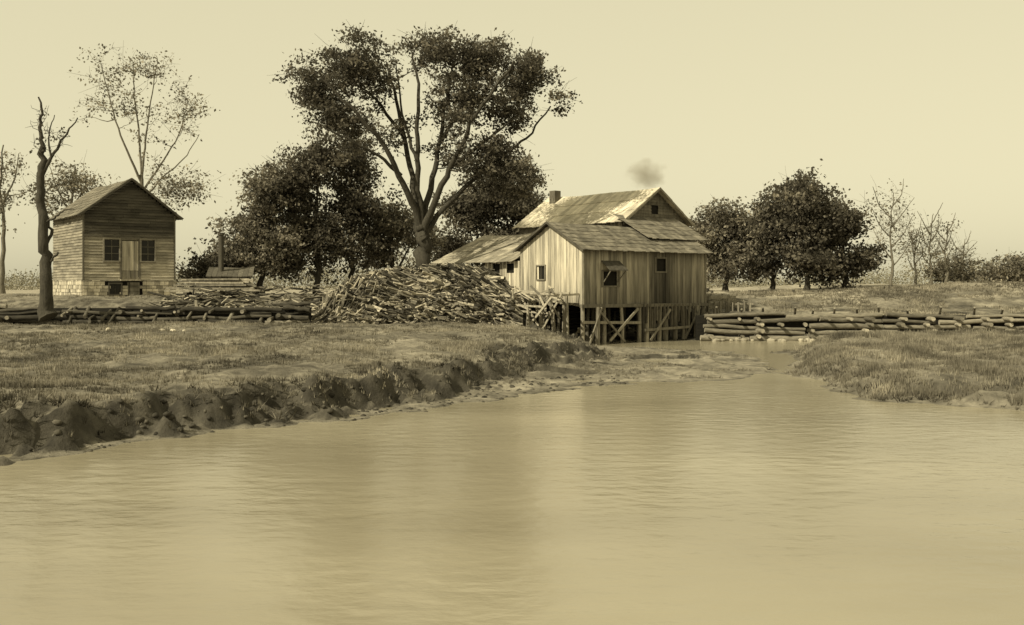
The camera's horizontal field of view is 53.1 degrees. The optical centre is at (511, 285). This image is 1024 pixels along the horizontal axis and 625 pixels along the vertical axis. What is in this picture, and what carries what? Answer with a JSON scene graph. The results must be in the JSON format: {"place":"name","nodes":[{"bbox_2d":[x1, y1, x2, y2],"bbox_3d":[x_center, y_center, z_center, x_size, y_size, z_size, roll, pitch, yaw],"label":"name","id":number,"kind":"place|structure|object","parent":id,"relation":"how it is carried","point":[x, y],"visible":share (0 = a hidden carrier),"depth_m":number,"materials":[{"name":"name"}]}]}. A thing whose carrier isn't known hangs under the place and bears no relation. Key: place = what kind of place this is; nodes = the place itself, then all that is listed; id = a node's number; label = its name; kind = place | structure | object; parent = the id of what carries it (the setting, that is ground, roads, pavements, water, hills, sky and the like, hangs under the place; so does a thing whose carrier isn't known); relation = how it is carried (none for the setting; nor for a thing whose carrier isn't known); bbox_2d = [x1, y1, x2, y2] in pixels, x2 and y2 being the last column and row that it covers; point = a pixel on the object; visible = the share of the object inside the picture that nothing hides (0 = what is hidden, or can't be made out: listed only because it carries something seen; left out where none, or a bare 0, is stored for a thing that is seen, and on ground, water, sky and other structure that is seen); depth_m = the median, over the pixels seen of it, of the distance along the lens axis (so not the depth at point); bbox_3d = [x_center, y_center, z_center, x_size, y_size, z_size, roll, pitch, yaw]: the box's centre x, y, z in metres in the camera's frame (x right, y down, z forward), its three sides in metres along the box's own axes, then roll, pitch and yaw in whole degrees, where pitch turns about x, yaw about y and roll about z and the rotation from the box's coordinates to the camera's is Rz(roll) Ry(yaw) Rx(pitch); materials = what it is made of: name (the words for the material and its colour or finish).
{"place":"outdoors","nodes":[
{"label":"outdoors","id":0,"kind":"place"},
{"bbox_2d":[0,340,1023,624],"bbox_3d":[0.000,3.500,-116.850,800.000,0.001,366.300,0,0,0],"label":"river water","id":1,"kind":"structure","parent":0,"point":[780,498],"depth_m":15.52,"materials":[{"name":"beige liquid"}]},
{"bbox_2d":[0,283,1023,465],"bbox_3d":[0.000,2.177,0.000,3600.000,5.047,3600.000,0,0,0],"label":"ground","id":2,"kind":"structure","parent":0,"point":[28,428],"depth_m":33.82,"materials":[{"name":"brown plant"}]},
{"bbox_2d":[0,145,35,293],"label":"poplar tree","id":3,"kind":"object","parent":2,"relation":"on","point":[3,202],"visible":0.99,"depth_m":81.94,"materials":[{"name":"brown plant"}]},
{"bbox_2d":[25,97,77,321],"bbox_3d":[-22.697,-3.722,49.999,2.743,11.008,2.088,0,0,34],"label":"dead tree","id":4,"kind":"object","parent":2,"relation":"on","point":[46,311],"visible":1,"depth_m":49.84,"materials":[{"name":"brown wood"}]},
{"bbox_2d":[12,151,116,217],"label":"poplar tree","id":5,"kind":"object","parent":2,"relation":"on","point":[74,182],"visible":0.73,"depth_m":83.67,"materials":[{"name":"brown plant"}]},
{"bbox_2d":[52,280,175,296],"bbox_3d":[-25.087,0.460,64.416,5.580,1.580,7.170,0,0,-37],"label":"stone foundation","id":6,"kind":"object","parent":2,"relation":"on","point":[65,287],"visible":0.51,"depth_m":61.97,"materials":[{"name":"grey stone"}]},
{"bbox_2d":[53,181,175,279],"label":"walls","id":7,"kind":"structure","parent":6,"relation":"on","point":[77,243],"depth_m":61.73,"materials":[{"name":"wood"}]},
{"bbox_2d":[49,178,183,220],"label":"roof","id":8,"kind":"structure","parent":7,"relation":"on","point":[88,200],"depth_m":62.52,"materials":[{"name":"grey wood"}]},
{"bbox_2d":[103,237,155,294],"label":"windows","id":9,"kind":"structure","parent":7,"relation":"attached to","point":[111,250],"depth_m":61.16,"materials":[{"name":"black glass"}]},
{"bbox_2d":[120,237,140,295],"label":"doors","id":10,"kind":"structure","parent":7,"relation":"attached to","point":[129,262],"depth_m":61.59,"materials":[{"name":"wood"}]},
{"bbox_2d":[73,196,173,295],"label":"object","id":11,"kind":"object","parent":2,"relation":"on","point":[124,283],"visible":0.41,"depth_m":61.64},
{"bbox_2d":[69,40,220,212],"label":"poplar tree","id":12,"kind":"object","parent":2,"relation":"on","point":[189,184],"visible":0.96,"depth_m":79.75,"materials":[{"name":"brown plant"}]},
{"bbox_2d":[106,327,184,331],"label":"white stones","id":13,"kind":"object","parent":2,"relation":"on","point":[174,330],"visible":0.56,"depth_m":45.44,"materials":[{"name":"white stone"}]},
{"bbox_2d":[0,301,310,324],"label":"log fence","id":14,"kind":"object","parent":2,"relation":"on","point":[296,313],"visible":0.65,"depth_m":52.04,"materials":[{"name":"brown wood"}]},
{"bbox_2d":[176,237,257,293],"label":"shrub","id":15,"kind":"object","parent":2,"relation":"on","point":[203,264],"visible":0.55,"depth_m":69.15,"materials":[{"name":"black plant"}]},
{"bbox_2d":[164,278,269,297],"bbox_3d":[-16.816,0.238,58.610,5.712,1.324,1.480,0,0,0],"label":"lumber stack","id":16,"kind":"object","parent":2,"relation":"on","point":[227,283],"visible":0.77,"depth_m":57.96,"materials":[{"name":"beige wood"}]},
{"bbox_2d":[206,233,254,294],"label":"boiler shed","id":17,"kind":"structure","parent":2,"relation":"on","point":[220,271],"depth_m":63.94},
{"bbox_2d":[138,283,337,316],"bbox_3d":[-14.655,1.021,55.195,11.950,2.352,5.949,0,0,0],"label":"scrap wood heap","id":18,"kind":"object","parent":2,"relation":"on","point":[205,302],"visible":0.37,"depth_m":56.14,"materials":[{"name":"brown wood"}]},
{"bbox_2d":[205,152,317,293],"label":"maple tree","id":19,"kind":"object","parent":2,"relation":"on","point":[255,228],"visible":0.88,"depth_m":70.99,"materials":[{"name":"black plant"}]},
{"bbox_2d":[256,117,368,293],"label":"maple tree","id":20,"kind":"object","parent":2,"relation":"on","point":[310,162],"visible":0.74,"depth_m":73.08,"materials":[{"name":"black plant"}]},
{"bbox_2d":[29,363,625,451],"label":"earth clods","id":21,"kind":"object","parent":2,"relation":"on","point":[167,414],"visible":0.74,"depth_m":26.75,"materials":[{"name":"soil"}]},
{"bbox_2d":[300,131,397,285],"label":"maple tree","id":22,"kind":"object","parent":2,"relation":"on","point":[351,190],"visible":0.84,"depth_m":74.81,"materials":[{"name":"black plant"}]},
{"bbox_2d":[349,181,451,273],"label":"willow tree","id":23,"kind":"object","parent":2,"relation":"on","point":[399,226],"visible":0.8,"depth_m":76.81,"materials":[{"name":"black plant"}]},
{"bbox_2d":[311,262,523,326],"bbox_3d":[-5.211,0.658,54.958,11.686,3.844,6.885,0,0,0],"label":"slab wood pile","id":24,"kind":"object","parent":2,"relation":"on","point":[452,292],"visible":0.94,"depth_m":52.86,"materials":[{"name":"brown wood"}]},
{"bbox_2d":[267,20,582,268],"bbox_3d":[-5.396,-7.750,66.358,19.978,18.226,11.606,0,0,0],"label":"elm tree","id":25,"kind":"object","parent":2,"relation":"on","point":[348,68],"visible":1,"depth_m":64.98,"materials":[{"name":"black plant"}]},
{"bbox_2d":[428,147,548,266],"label":"maple tree","id":26,"kind":"object","parent":2,"relation":"on","point":[472,209],"visible":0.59,"depth_m":86.72,"materials":[{"name":"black plant"}]},
{"bbox_2d":[4,249,1011,289],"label":"distant tree line","id":27,"kind":"object","parent":2,"relation":"on","point":[276,282],"visible":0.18,"depth_m":177.12,"materials":[{"name":"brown plant"}]},
{"bbox_2d":[0,280,1023,441],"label":"grass","id":28,"kind":"structure","parent":2,"relation":"on","point":[917,347],"depth_m":38.79,"materials":[{"name":"plant"}]},
{"bbox_2d":[510,285,578,334],"bbox_3d":[-0.849,1.667,62.836,5.629,4.544,12.284,0,0,-41],"label":"log trestle","id":29,"kind":"object","parent":2,"relation":"on","point":[531,296],"visible":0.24,"depth_m":59.67,"materials":[{"name":"brown wood"}]},
{"bbox_2d":[432,187,712,344],"bbox_3d":[4.937,-1.437,69.850,15.337,11.327,15.338,0,0,-41],"label":"sawmill","id":30,"kind":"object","parent":2,"relation":"on","point":[624,262],"visible":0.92,"depth_m":64.69,"materials":[{"name":"wood"}]},
{"bbox_2d":[536,249,706,303],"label":"front windows","id":31,"kind":"structure","parent":30,"relation":"in","point":[614,266],"depth_m":61.64,"materials":[{"name":"grey wood"}]},
{"bbox_2d":[463,337,815,398],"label":"river stones","id":32,"kind":"object","parent":2,"relation":"on","point":[768,339],"visible":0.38,"depth_m":64.23,"materials":[{"name":"beige stone"}]},
{"bbox_2d":[706,295,753,313],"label":"plank fence","id":33,"kind":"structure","parent":2,"relation":"on","point":[727,303],"depth_m":68.93,"materials":[{"name":"brown wood"}]},
{"bbox_2d":[688,195,786,290],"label":"oak tree","id":34,"kind":"object","parent":2,"relation":"on","point":[721,221],"visible":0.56,"depth_m":96.47,"materials":[{"name":"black plant"}]},
{"bbox_2d":[720,188,820,289],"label":"oak tree","id":35,"kind":"object","parent":2,"relation":"on","point":[763,266],"visible":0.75,"depth_m":94.30,"materials":[{"name":"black plant"}]},
{"bbox_2d":[752,158,862,289],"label":"oak tree","id":36,"kind":"object","parent":2,"relation":"on","point":[805,196],"visible":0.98,"depth_m":90.70,"materials":[{"name":"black plant"}]},
{"bbox_2d":[707,285,919,293],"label":"tree stumps","id":37,"kind":"object","parent":2,"relation":"on","point":[770,289],"visible":0.41,"depth_m":85.85,"materials":[{"name":"brown wood"}]},
{"bbox_2d":[800,194,899,289],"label":"oak tree","id":38,"kind":"object","parent":2,"relation":"on","point":[859,262],"visible":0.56,"depth_m":92.22,"materials":[{"name":"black plant"}]},
{"bbox_2d":[695,306,1023,340],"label":"fence","id":39,"kind":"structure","parent":2,"relation":"on","point":[760,326],"depth_m":65.31,"materials":[{"name":"brown wood"}]},
{"bbox_2d":[857,178,928,286],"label":"bare tree","id":40,"kind":"object","parent":2,"relation":"on","point":[892,224],"visible":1,"depth_m":87.95,"materials":[{"name":"brown plant"}]},
{"bbox_2d":[892,219,933,284],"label":"bare tree","id":41,"kind":"object","parent":2,"relation":"on","point":[913,252],"visible":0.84,"depth_m":91.93,"materials":[{"name":"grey plant"}]},
{"bbox_2d":[901,203,952,284],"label":"bare tree","id":42,"kind":"object","parent":2,"relation":"on","point":[931,232],"visible":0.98,"depth_m":89.92,"materials":[{"name":"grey plant"}]},
{"bbox_2d":[917,213,965,282],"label":"bare tree","id":43,"kind":"object","parent":2,"relation":"on","point":[945,262],"visible":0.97,"depth_m":89.94,"materials":[{"name":"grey plant"}]},
{"bbox_2d":[916,249,993,283],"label":"shrub","id":44,"kind":"object","parent":2,"relation":"on","point":[955,269],"visible":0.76,"depth_m":93.91,"materials":[{"name":"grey plant"}]},
{"bbox_2d":[949,229,979,279],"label":"bare tree","id":45,"kind":"object","parent":2,"relation":"on","point":[963,254],"visible":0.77,"depth_m":93.84,"materials":[{"name":"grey plant"}]},
{"bbox_2d":[970,251,1023,282],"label":"shrub","id":46,"kind":"object","parent":2,"relation":"on","point":[1014,264],"visible":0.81,"depth_m":95.08,"materials":[{"name":"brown plant"}]},
{"bbox_2d":[0,0,1023,285],"label":"sky","id":47,"kind":"structure","parent":0,"point":[693,100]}
]}

